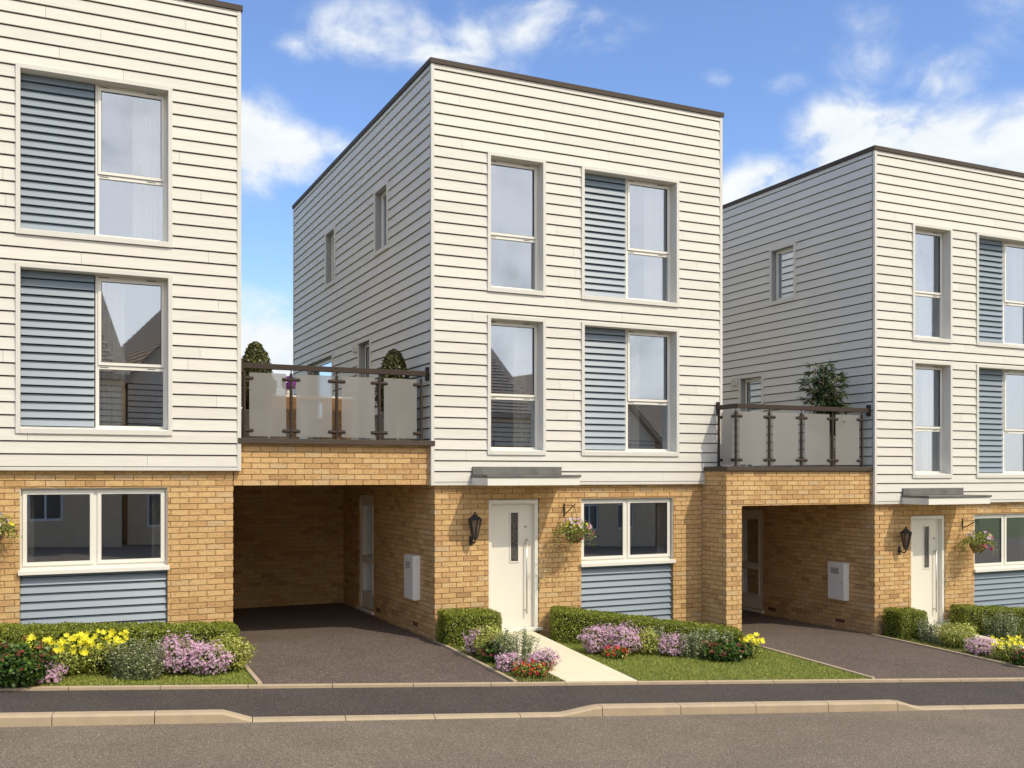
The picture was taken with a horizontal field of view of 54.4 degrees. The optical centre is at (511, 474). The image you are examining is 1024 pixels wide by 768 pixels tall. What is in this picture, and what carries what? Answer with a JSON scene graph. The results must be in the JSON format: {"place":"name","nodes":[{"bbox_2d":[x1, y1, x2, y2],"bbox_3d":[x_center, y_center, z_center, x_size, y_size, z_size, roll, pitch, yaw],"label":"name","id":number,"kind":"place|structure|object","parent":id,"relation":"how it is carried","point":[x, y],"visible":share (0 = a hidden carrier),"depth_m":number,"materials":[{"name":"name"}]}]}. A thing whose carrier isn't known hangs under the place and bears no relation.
{"place":"outdoors","nodes":[
{"label":"outdoors","id":0,"kind":"place"},
{"bbox_2d":[22,664,255,685],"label":"lawn ground","id":1,"kind":"structure","parent":0,"point":[167,681],"depth_m":10.96,"materials":[{"name":"plant"}]},
{"bbox_2d":[0,635,59,688],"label":"red flower plant","id":2,"kind":"object","parent":1,"relation":"on","point":[24,666],"visible":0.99,"depth_m":10.33,"materials":[{"name":"green plant"}]},
{"bbox_2d":[29,658,67,683],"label":"flowering shrub","id":3,"kind":"object","parent":1,"relation":"on","point":[50,677],"visible":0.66,"depth_m":10.55,"materials":[{"name":"pink plant"}]},
{"bbox_2d":[26,631,94,677],"bbox_3d":[-4.944,1.990,10.905,0.773,0.508,0.578,0,0,-25],"label":"lily plant","id":4,"kind":"object","parent":1,"relation":"on","point":[69,657],"visible":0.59,"depth_m":10.86,"materials":[{"name":"yellow plant"}]},
{"bbox_2d":[76,628,128,675],"bbox_3d":[-4.565,1.996,11.086,0.608,0.524,0.506,0,0,-25],"label":"lily plant","id":5,"kind":"object","parent":1,"relation":"on","point":[97,662],"visible":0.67,"depth_m":11.04,"materials":[{"name":"yellow plant"}]},
{"bbox_2d":[0,620,240,663],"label":"hedge","id":6,"kind":"object","parent":1,"relation":"on","point":[15,633],"visible":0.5,"depth_m":11.66,"materials":[{"name":"green plant"}]},
{"bbox_2d":[104,631,166,680],"bbox_3d":[-4.152,2.005,10.989,0.652,0.540,0.503,0,0,-25],"label":"sage plant","id":7,"kind":"object","parent":1,"relation":"on","point":[151,671],"visible":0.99,"depth_m":10.94,"materials":[{"name":"green plant"}]},
{"bbox_2d":[153,630,206,675],"bbox_3d":[-3.756,2.032,11.268,0.631,0.536,0.475,0,0,-25],"label":"flowering shrub","id":8,"kind":"object","parent":1,"relation":"on","point":[178,662],"visible":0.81,"depth_m":11.17,"materials":[{"name":"pink plant"}]},
{"bbox_2d":[186,639,234,676],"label":"flowering shrub","id":9,"kind":"object","parent":1,"relation":"on","point":[213,665],"visible":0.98,"depth_m":11.22,"materials":[{"name":"pink plant"}]},
{"bbox_2d":[203,631,256,672],"bbox_3d":[-3.264,2.068,11.568,0.616,0.500,0.485,0,0,-25],"label":"variegated shrub","id":10,"kind":"object","parent":1,"relation":"on","point":[238,660],"visible":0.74,"depth_m":11.51,"materials":[{"name":"green plant"}]},
{"bbox_2d":[286,376,295,394],"bbox_3d":[-3.234,-1.278,14.434,0.222,0.298,0.226,0,0,-25],"label":"flower vase","id":11,"kind":"object","parent":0,"point":[287,388],"visible":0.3,"depth_m":14.38,"materials":[{"name":"purple plant"}]},
{"bbox_2d":[233,603,509,683],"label":"driveway","id":12,"kind":"structure","parent":0,"point":[330,643],"depth_m":13.16,"materials":[{"name":"grey asphalt"}]},
{"bbox_2d":[242,664,261,683],"bbox_3d":[-3.245,2.321,11.992,0.050,0.191,2.127,0,0,-25],"label":"kerb edging","id":13,"kind":"object","parent":12,"relation":"on","point":[256,679],"visible":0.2,"depth_m":11.38,"materials":[{"name":"concrete"}]},
{"bbox_2d":[232,438,434,608],"bbox_3d":[-3.406,1.206,15.800,2.796,3.355,5.060,0,0,-25],"label":"carport","id":14,"kind":"object","parent":12,"relation":"on","point":[288,522],"visible":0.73,"depth_m":17.75,"materials":[{"name":"brick"},{"name":"mortar"},{"name":"bronze metal"}]},
{"bbox_2d":[241,341,273,437],"bbox_3d":[-3.537,-1.103,13.739,0.617,1.472,0.655,0,0,-25],"label":"potted conifer","id":15,"kind":"object","parent":14,"relation":"on","point":[255,352],"visible":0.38,"depth_m":13.59,"materials":[{"name":"plant"}]},
{"bbox_2d":[274,395,298,438],"bbox_3d":[-3.252,-0.732,14.023,0.460,0.730,0.527,0,0,-25],"label":"wicker chair","id":16,"kind":"object","parent":14,"relation":"on","point":[287,415],"visible":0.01,"depth_m":13.85,"materials":[{"name":"brown wicker"}]},
{"bbox_2d":[313,397,350,438],"bbox_3d":[-2.582,-0.732,14.338,0.460,0.730,0.527,0,0,-25],"label":"wicker chair","id":17,"kind":"object","parent":14,"relation":"on","point":[339,415],"visible":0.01,"depth_m":14.13,"materials":[{"name":"brown wicker"}]},
{"bbox_2d":[241,358,428,440],"bbox_3d":[-2.381,-0.997,13.641,2.630,1.050,0.090,0,0,-25],"label":"balustrade","id":18,"kind":"object","parent":14,"relation":"on","point":[267,404],"visible":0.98,"depth_m":13.57,"materials":[{"name":"clear glass"}]},
{"bbox_2d":[375,348,411,439],"bbox_3d":[-1.719,-1.107,14.585,0.632,1.481,0.600,0,0,-25],"label":"potted conifer","id":19,"kind":"object","parent":14,"relation":"on","point":[393,359],"visible":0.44,"depth_m":14.46,"materials":[{"name":"plant"}]},
{"bbox_2d":[433,640,516,681],"bbox_3d":[-0.530,2.449,12.964,0.050,0.191,2.663,0,0,-25],"label":"kerb edging","id":20,"kind":"object","parent":12,"relation":"on","point":[484,665],"visible":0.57,"depth_m":12.74,"materials":[{"name":"concrete"}]},
{"bbox_2d":[451,645,564,681],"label":"bed ground","id":21,"kind":"structure","parent":0,"point":[519,680],"depth_m":12.09,"materials":[{"name":"green plant"}]},
{"bbox_2d":[435,607,502,647],"bbox_3d":[-0.603,2.169,14.105,0.934,0.561,0.506,0,0,-25],"label":"hedge","id":22,"kind":"object","parent":21,"relation":"on","point":[453,624],"visible":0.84,"depth_m":13.91,"materials":[{"name":"green plant"}]},
{"bbox_2d":[462,625,489,656],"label":"flowering shrub","id":23,"kind":"object","parent":21,"relation":"on","point":[469,642],"visible":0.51,"depth_m":13.15,"materials":[{"name":"pink plant"}]},
{"bbox_2d":[471,622,509,656],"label":"variegated shrub","id":24,"kind":"object","parent":21,"relation":"on","point":[491,629],"visible":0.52,"depth_m":13.07,"materials":[{"name":"green plant"}]},
{"bbox_2d":[480,637,505,663],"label":"red flower plant","id":25,"kind":"object","parent":21,"relation":"on","point":[489,653],"visible":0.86,"depth_m":12.77,"materials":[{"name":"green plant"}]},
{"bbox_2d":[494,651,523,672],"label":"flowering shrub","id":26,"kind":"object","parent":21,"relation":"on","point":[506,664],"visible":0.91,"depth_m":12.27,"materials":[{"name":"pink plant"}]},
{"bbox_2d":[488,626,539,663],"bbox_3d":[0.032,2.204,12.827,0.641,0.502,0.487,0,0,-25],"label":"sage plant","id":27,"kind":"object","parent":21,"relation":"on","point":[512,647],"visible":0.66,"depth_m":12.73,"materials":[{"name":"green plant"}]},
{"bbox_2d":[512,658,555,677],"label":"scarlet flower plant","id":28,"kind":"object","parent":21,"relation":"on","point":[532,669],"visible":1,"depth_m":12.06,"materials":[{"name":"red plant"}]},
{"bbox_2d":[526,646,560,668],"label":"flowering shrub","id":29,"kind":"object","parent":21,"relation":"on","point":[543,655],"visible":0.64,"depth_m":12.43,"materials":[{"name":"pink plant"}]},
{"bbox_2d":[0,709,1023,767],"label":"road","id":30,"kind":"structure","parent":0,"point":[986,738],"depth_m":9.50,"materials":[{"name":"grey asphalt"}]},
{"bbox_2d":[0,700,1023,726],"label":"kerb","id":31,"kind":"structure","parent":30,"relation":"on","point":[34,719],"depth_m":10.54,"materials":[{"name":"concrete"}]},
{"bbox_2d":[0,681,1023,716],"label":"pavement","id":32,"kind":"structure","parent":0,"point":[273,702],"depth_m":11.05,"materials":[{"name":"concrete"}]},
{"bbox_2d":[503,631,636,681],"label":"path","id":33,"kind":"structure","parent":0,"point":[573,665],"depth_m":12.77,"materials":[{"name":"beige concrete"}]},
{"bbox_2d":[549,638,868,680],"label":"lawn","id":34,"kind":"structure","parent":0,"point":[745,668],"depth_m":13.20,"materials":[{"name":"plant"}]},
{"bbox_2d":[577,622,615,654],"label":"flowering shrub","id":35,"kind":"object","parent":34,"relation":"on","point":[597,642],"visible":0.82,"depth_m":13.68,"materials":[{"name":"pink plant"}]},
{"bbox_2d":[601,645,630,658],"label":"scarlet flower plant","id":36,"kind":"object","parent":34,"relation":"on","point":[613,652],"visible":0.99,"depth_m":13.46,"materials":[{"name":"red plant"}]},
{"bbox_2d":[601,621,644,654],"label":"flowering shrub","id":37,"kind":"object","parent":34,"relation":"on","point":[625,642],"visible":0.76,"depth_m":13.66,"materials":[{"name":"pink plant"}]},
{"bbox_2d":[549,605,744,648],"bbox_3d":[1.981,2.281,14.724,2.862,0.684,0.547,0,0,-1],"label":"hedge","id":38,"kind":"object","parent":34,"relation":"on","point":[569,624],"visible":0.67,"depth_m":14.52,"materials":[{"name":"green plant"}]},
{"bbox_2d":[634,626,661,654],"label":"variegated shrub","id":39,"kind":"object","parent":34,"relation":"on","point":[649,646],"visible":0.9,"depth_m":13.87,"materials":[{"name":"green plant"}]},
{"bbox_2d":[647,624,675,652],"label":"sage plant","id":40,"kind":"object","parent":34,"relation":"on","point":[661,630],"visible":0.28,"depth_m":14.28,"materials":[{"name":"green plant"}]},
{"bbox_2d":[656,631,687,656],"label":"flowering shrub","id":41,"kind":"object","parent":34,"relation":"on","point":[672,647],"visible":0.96,"depth_m":13.81,"materials":[{"name":"pink plant"}]},
{"bbox_2d":[678,627,709,658],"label":"sage plant","id":42,"kind":"object","parent":34,"relation":"on","point":[693,649],"visible":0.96,"depth_m":13.84,"materials":[{"name":"green plant"}]},
{"bbox_2d":[702,627,733,646],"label":"sage plant","id":43,"kind":"object","parent":34,"relation":"on","point":[713,637],"visible":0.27,"depth_m":14.17,"materials":[{"name":"green plant"}]},
{"bbox_2d":[701,637,756,662],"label":"red flower plant","id":44,"kind":"object","parent":34,"relation":"on","point":[735,649],"visible":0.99,"depth_m":13.64,"materials":[{"name":"green plant"}]},
{"bbox_2d":[739,632,765,658],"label":"lily plant","id":45,"kind":"object","parent":34,"relation":"on","point":[755,652],"visible":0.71,"depth_m":13.99,"materials":[{"name":"yellow plant"}]},
{"bbox_2d":[741,611,1023,678],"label":"driveway","id":46,"kind":"structure","parent":0,"point":[876,657],"depth_m":14.97,"materials":[{"name":"grey asphalt"}]},
{"bbox_2d":[702,466,872,630],"bbox_3d":[3.697,1.556,18.460,3.118,3.355,5.005,0,0,-25],"label":"carport","id":47,"kind":"object","parent":46,"relation":"on","point":[728,492],"visible":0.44,"depth_m":15.90,"materials":[{"name":"brick"}]},
{"bbox_2d":[716,402,870,466],"bbox_3d":[4.674,-0.647,16.524,2.849,1.050,0.590,0,0,-25],"label":"balustrade","id":48,"kind":"object","parent":47,"relation":"on","point":[752,438],"visible":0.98,"depth_m":16.15,"materials":[{"name":"clear glass"}]},
{"bbox_2d":[795,361,851,466],"bbox_3d":[5.379,-0.992,17.033,0.914,1.951,1.107,0,0,37],"label":"potted tree","id":49,"kind":"object","parent":47,"relation":"on","point":[832,398],"visible":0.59,"depth_m":16.85,"materials":[{"name":"plant"}]},
{"bbox_2d":[751,644,874,678],"bbox_3d":[4.092,2.666,14.274,0.050,0.180,2.895,0,0,-25],"label":"kerb edging","id":50,"kind":"object","parent":46,"relation":"on","point":[829,665],"visible":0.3,"depth_m":13.81,"materials":[{"name":"concrete"}]},
{"bbox_2d":[871,634,1023,668],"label":"kerb edging","id":51,"kind":"object","parent":46,"relation":"on","point":[963,654],"visible":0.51,"depth_m":15.36,"materials":[{"name":"concrete"}]},
{"bbox_2d":[882,635,1013,663],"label":"bed ground","id":52,"kind":"structure","parent":0,"point":[941,644],"depth_m":15.81,"materials":[{"name":"green plant"}]},
{"bbox_2d":[882,607,927,639],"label":"hedge","id":53,"kind":"object","parent":52,"relation":"on","point":[899,623],"visible":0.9,"depth_m":16.64,"materials":[{"name":"green plant"}]},
{"bbox_2d":[916,616,949,643],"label":"sage plant","id":54,"kind":"object","parent":52,"relation":"on","point":[933,638],"visible":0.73,"depth_m":16.35,"materials":[{"name":"green plant"}]},
{"bbox_2d":[935,621,980,647],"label":"variegated shrub","id":55,"kind":"object","parent":52,"relation":"on","point":[952,637],"visible":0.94,"depth_m":15.85,"materials":[{"name":"green plant"}]},
{"bbox_2d":[964,635,996,655],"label":"flowering shrub","id":56,"kind":"object","parent":52,"relation":"on","point":[982,648],"visible":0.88,"depth_m":15.20,"materials":[{"name":"pink plant"}]},
{"bbox_2d":[990,634,1023,661],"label":"lily plant","id":57,"kind":"object","parent":52,"relation":"on","point":[1009,648],"visible":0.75,"depth_m":14.80,"materials":[{"name":"yellow plant"}]},
{"bbox_2d":[1008,648,1023,665],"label":"red flower plant","id":58,"kind":"object","parent":52,"relation":"on","point":[1017,658],"visible":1,"depth_m":14.36,"materials":[{"name":"green plant"}]},
{"bbox_2d":[926,628,1023,648],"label":"path","id":59,"kind":"structure","parent":0,"point":[978,639],"depth_m":16.49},
{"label":"ground behind","id":60,"kind":"structure","parent":0,"visible":0},
{"bbox_2d":[0,0,242,627],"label":"terraced house","id":61,"kind":"structure","parent":60,"relation":"on","point":[120,288],"depth_m":12.56,"materials":[{"name":"painted cladding boards"},{"name":"brick"},{"name":"glass"}]},
{"bbox_2d":[0,513,21,546],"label":"hanging basket","id":62,"kind":"object","parent":61,"relation":"attached to","point":[5,528],"visible":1,"depth_m":11.55,"materials":[{"name":"green metal"}]},
{"bbox_2d":[18,486,169,575],"bbox_3d":[-5.187,0.665,12.401,1.725,1.095,0.320,0,0,-25],"label":"window","id":63,"kind":"structure","parent":61,"relation":"in","point":[159,560],"depth_m":12.35,"materials":[{"name":"plastic"}]},
{"bbox_2d":[16,63,172,247],"bbox_3d":[-5.176,-3.878,12.382,1.776,2.027,0.385,0,0,-25],"label":"window","id":64,"kind":"structure","parent":61,"relation":"in","point":[55,107],"depth_m":12.28,"materials":[{"name":"wood"}]},
{"bbox_2d":[16,262,172,435],"bbox_3d":[-5.176,-1.505,12.382,1.776,2.034,0.385,0,0,-25],"label":"window","id":65,"kind":"structure","parent":61,"relation":"in","point":[55,303],"depth_m":12.27,"materials":[{"name":"wood"}]},
{"bbox_2d":[292,57,723,641],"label":"terraced house","id":66,"kind":"structure","parent":60,"relation":"on","point":[526,269],"depth_m":15.41,"materials":[{"name":"wood"}]},
{"bbox_2d":[306,352,333,438],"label":"window","id":67,"kind":"structure","parent":66,"relation":"in","point":[326,360],"depth_m":19.83,"materials":[{"name":"white glass"}]},
{"bbox_2d":[325,225,336,288],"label":"window","id":68,"kind":"structure","parent":66,"relation":"in","point":[330,236],"depth_m":19.33,"materials":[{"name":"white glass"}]},
{"bbox_2d":[352,343,356,352],"bbox_3d":[-2.763,-2.217,17.463,0.059,0.160,0.170,0,0,-25],"label":"wall vent","id":69,"kind":"object","parent":66,"relation":"attached to","point":[354,347],"depth_m":17.41,"materials":[{"name":"plastic"}]},
{"bbox_2d":[357,336,371,439],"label":"window","id":70,"kind":"structure","parent":66,"relation":"in","point":[364,353],"depth_m":17.31,"materials":[{"name":"white glass"}]},
{"bbox_2d":[362,498,373,609],"bbox_3d":[-2.462,1.371,17.245,0.124,1.893,0.746,0,0,-25],"label":"side door","id":71,"kind":"structure","parent":66,"relation":"in","point":[367,504],"depth_m":17.37,"materials":[{"name":"grey glass"}]},
{"bbox_2d":[373,180,389,256],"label":"window","id":72,"kind":"structure","parent":66,"relation":"in","point":[380,195],"depth_m":16.47,"materials":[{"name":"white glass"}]},
{"bbox_2d":[404,554,419,600],"bbox_3d":[-1.500,1.538,14.896,0.124,0.660,0.420,0,0,-25],"label":"meter box","id":73,"kind":"object","parent":66,"relation":"attached to","point":[411,576],"visible":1,"depth_m":14.74,"materials":[{"name":"grey plastic"}]},
{"bbox_2d":[404,555,412,599],"bbox_3d":[-1.548,1.538,14.874,0.019,0.630,0.390,0,0,-25],"label":"box door","id":74,"kind":"structure","parent":73,"relation":"in","point":[408,560],"depth_m":14.86,"materials":[{"name":"grey plastic"}]},
{"bbox_2d":[468,512,481,544],"bbox_3d":[-0.540,0.786,14.321,0.187,0.493,0.257,0,0,-25],"label":"wall lantern","id":75,"kind":"object","parent":66,"relation":"attached to","point":[474,520],"depth_m":14.27,"materials":[{"name":"black metal"}]},
{"bbox_2d":[492,503,532,627],"bbox_3d":[-0.002,1.361,14.801,0.698,1.842,0.111,0,0,-25],"label":"front door","id":76,"kind":"structure","parent":66,"relation":"in","point":[512,524],"depth_m":14.82,"materials":[{"name":"white wood"}]},
{"bbox_2d":[487,151,545,295],"bbox_3d":[0.033,-3.674,14.754,0.951,2.027,0.235,0,0,-25],"label":"window","id":77,"kind":"structure","parent":66,"relation":"in","point":[538,166],"depth_m":14.84,"materials":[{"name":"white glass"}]},
{"bbox_2d":[487,314,545,454],"bbox_3d":[0.001,-1.300,14.822,0.951,2.034,0.385,0,0,-25],"label":"window","id":78,"kind":"structure","parent":66,"relation":"in","point":[529,334],"depth_m":14.97,"materials":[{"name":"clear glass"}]},
{"bbox_2d":[551,503,595,547],"bbox_3d":[0.918,0.771,14.810,0.679,0.675,0.660,0,0,-25],"label":"hanging basket","id":79,"kind":"object","parent":66,"relation":"attached to","point":[573,535],"visible":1,"depth_m":14.71,"materials":[{"name":"green metal"}]},
{"bbox_2d":[580,497,675,566],"bbox_3d":[1.773,0.871,15.682,1.725,1.095,0.320,0,0,-25],"label":"window","id":80,"kind":"structure","parent":66,"relation":"in","point":[625,558],"depth_m":15.65,"materials":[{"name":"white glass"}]},
{"bbox_2d":[581,165,678,307],"bbox_3d":[1.785,-3.674,15.663,1.776,2.027,0.385,0,0,-25],"label":"window","id":81,"kind":"structure","parent":66,"relation":"in","point":[605,199],"depth_m":15.61,"materials":[{"name":"clear glass"}]},
{"bbox_2d":[581,321,678,455],"bbox_3d":[1.785,-1.300,15.663,1.776,2.034,0.385,0,0,-25],"label":"window","id":82,"kind":"structure","parent":66,"relation":"in","point":[610,402],"depth_m":15.57,"materials":[{"name":"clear glass"}]},
{"bbox_2d":[0,677,1023,690],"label":"kerb edging","id":83,"kind":"object","parent":60,"relation":"on","point":[231,686],"visible":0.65,"depth_m":11.61,"materials":[{"name":"concrete"}]},
{"bbox_2d":[723,145,1023,634],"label":"terraced house","id":84,"kind":"structure","parent":60,"relation":"on","point":[891,280],"depth_m":17.77,"materials":[{"name":"painted wood cladding"},{"name":"brick"},{"name":"glass"}]},
{"bbox_2d":[731,378,737,385],"bbox_3d":[4.498,-1.867,20.167,0.059,0.160,0.170,0,0,-25],"label":"wall vent","id":85,"kind":"object","parent":84,"relation":"attached to","point":[734,381],"depth_m":20.12,"materials":[{"name":"plastic"}]},
{"bbox_2d":[738,373,763,465],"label":"window","id":86,"kind":"structure","parent":84,"relation":"in","point":[750,387],"depth_m":19.91,"materials":[{"name":"white glass"}]},
{"bbox_2d":[741,509,761,609],"bbox_3d":[4.875,1.691,19.985,0.294,1.955,0.746,0,0,-25],"label":"side door","id":87,"kind":"structure","parent":84,"relation":"in","point":[751,523],"depth_m":19.96,"materials":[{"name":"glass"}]},
{"bbox_2d":[769,241,796,305],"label":"window","id":88,"kind":"structure","parent":84,"relation":"in","point":[782,259],"depth_m":19.04,"materials":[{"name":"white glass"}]},
{"bbox_2d":[828,561,848,600],"bbox_3d":[5.760,1.888,17.600,0.124,0.660,0.420,0,0,-25],"label":"meter box","id":89,"kind":"object","parent":84,"relation":"attached to","point":[838,580],"visible":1,"depth_m":17.51,"materials":[{"name":"grey plastic"}]},
{"bbox_2d":[828,562,843,599],"bbox_3d":[5.713,1.888,17.578,0.019,0.630,0.390,0,0,-25],"label":"box door","id":90,"kind":"structure","parent":89,"relation":"in","point":[835,570],"depth_m":17.56,"materials":[{"name":"grey plastic"}]},
{"bbox_2d":[898,526,911,554],"bbox_3d":[6.720,1.137,17.025,0.187,0.493,0.257,0,0,-25],"label":"wall lantern","id":91,"kind":"object","parent":84,"relation":"attached to","point":[905,533],"depth_m":16.98,"materials":[{"name":"black metal"}]},
{"bbox_2d":[913,519,938,622],"bbox_3d":[7.258,1.711,17.504,0.698,1.842,0.111,0,0,-25],"label":"front door","id":92,"kind":"structure","parent":84,"relation":"in","point":[925,531],"depth_m":17.54,"materials":[{"name":"white wood"}]},
{"bbox_2d":[911,222,952,342],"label":"window","id":93,"kind":"structure","parent":84,"relation":"in","point":[932,245],"depth_m":17.56,"materials":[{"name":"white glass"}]},
{"bbox_2d":[911,360,952,477],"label":"window","id":94,"kind":"structure","parent":84,"relation":"in","point":[936,428],"depth_m":17.60,"materials":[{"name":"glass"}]},
{"bbox_2d":[957,518,998,555],"bbox_3d":[8.195,1.121,17.495,0.632,0.675,0.707,0,0,-25],"label":"hanging basket","id":95,"kind":"object","parent":84,"relation":"attached to","point":[975,545],"visible":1,"depth_m":17.42,"materials":[{"name":"green metal"}]},
{"bbox_2d":[973,513,1023,572],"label":"window","id":96,"kind":"structure","parent":84,"relation":"in","point":[1007,529],"depth_m":18.32,"materials":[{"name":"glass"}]},
{"bbox_2d":[975,232,1023,348],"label":"window","id":97,"kind":"structure","parent":84,"relation":"in","point":[999,258],"depth_m":18.30,"materials":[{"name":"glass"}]},
{"bbox_2d":[975,364,1023,477],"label":"window","id":98,"kind":"structure","parent":84,"relation":"in","point":[1000,389],"depth_m":18.30,"materials":[{"name":"glass"}]},
{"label":"lawn","id":99,"kind":"structure","parent":0,"visible":0},
{"bbox_2d":[949,603,1023,637],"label":"hedge","id":100,"kind":"object","parent":99,"relation":"on","point":[971,614],"visible":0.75,"depth_m":17.28,"materials":[{"name":"green plant"}]},
{"bbox_2d":[982,609,1023,640],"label":"sage plant","id":101,"kind":"object","parent":99,"relation":"on","point":[1001,628],"visible":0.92,"depth_m":17.02,"materials":[{"name":"green plant"}]}
]}

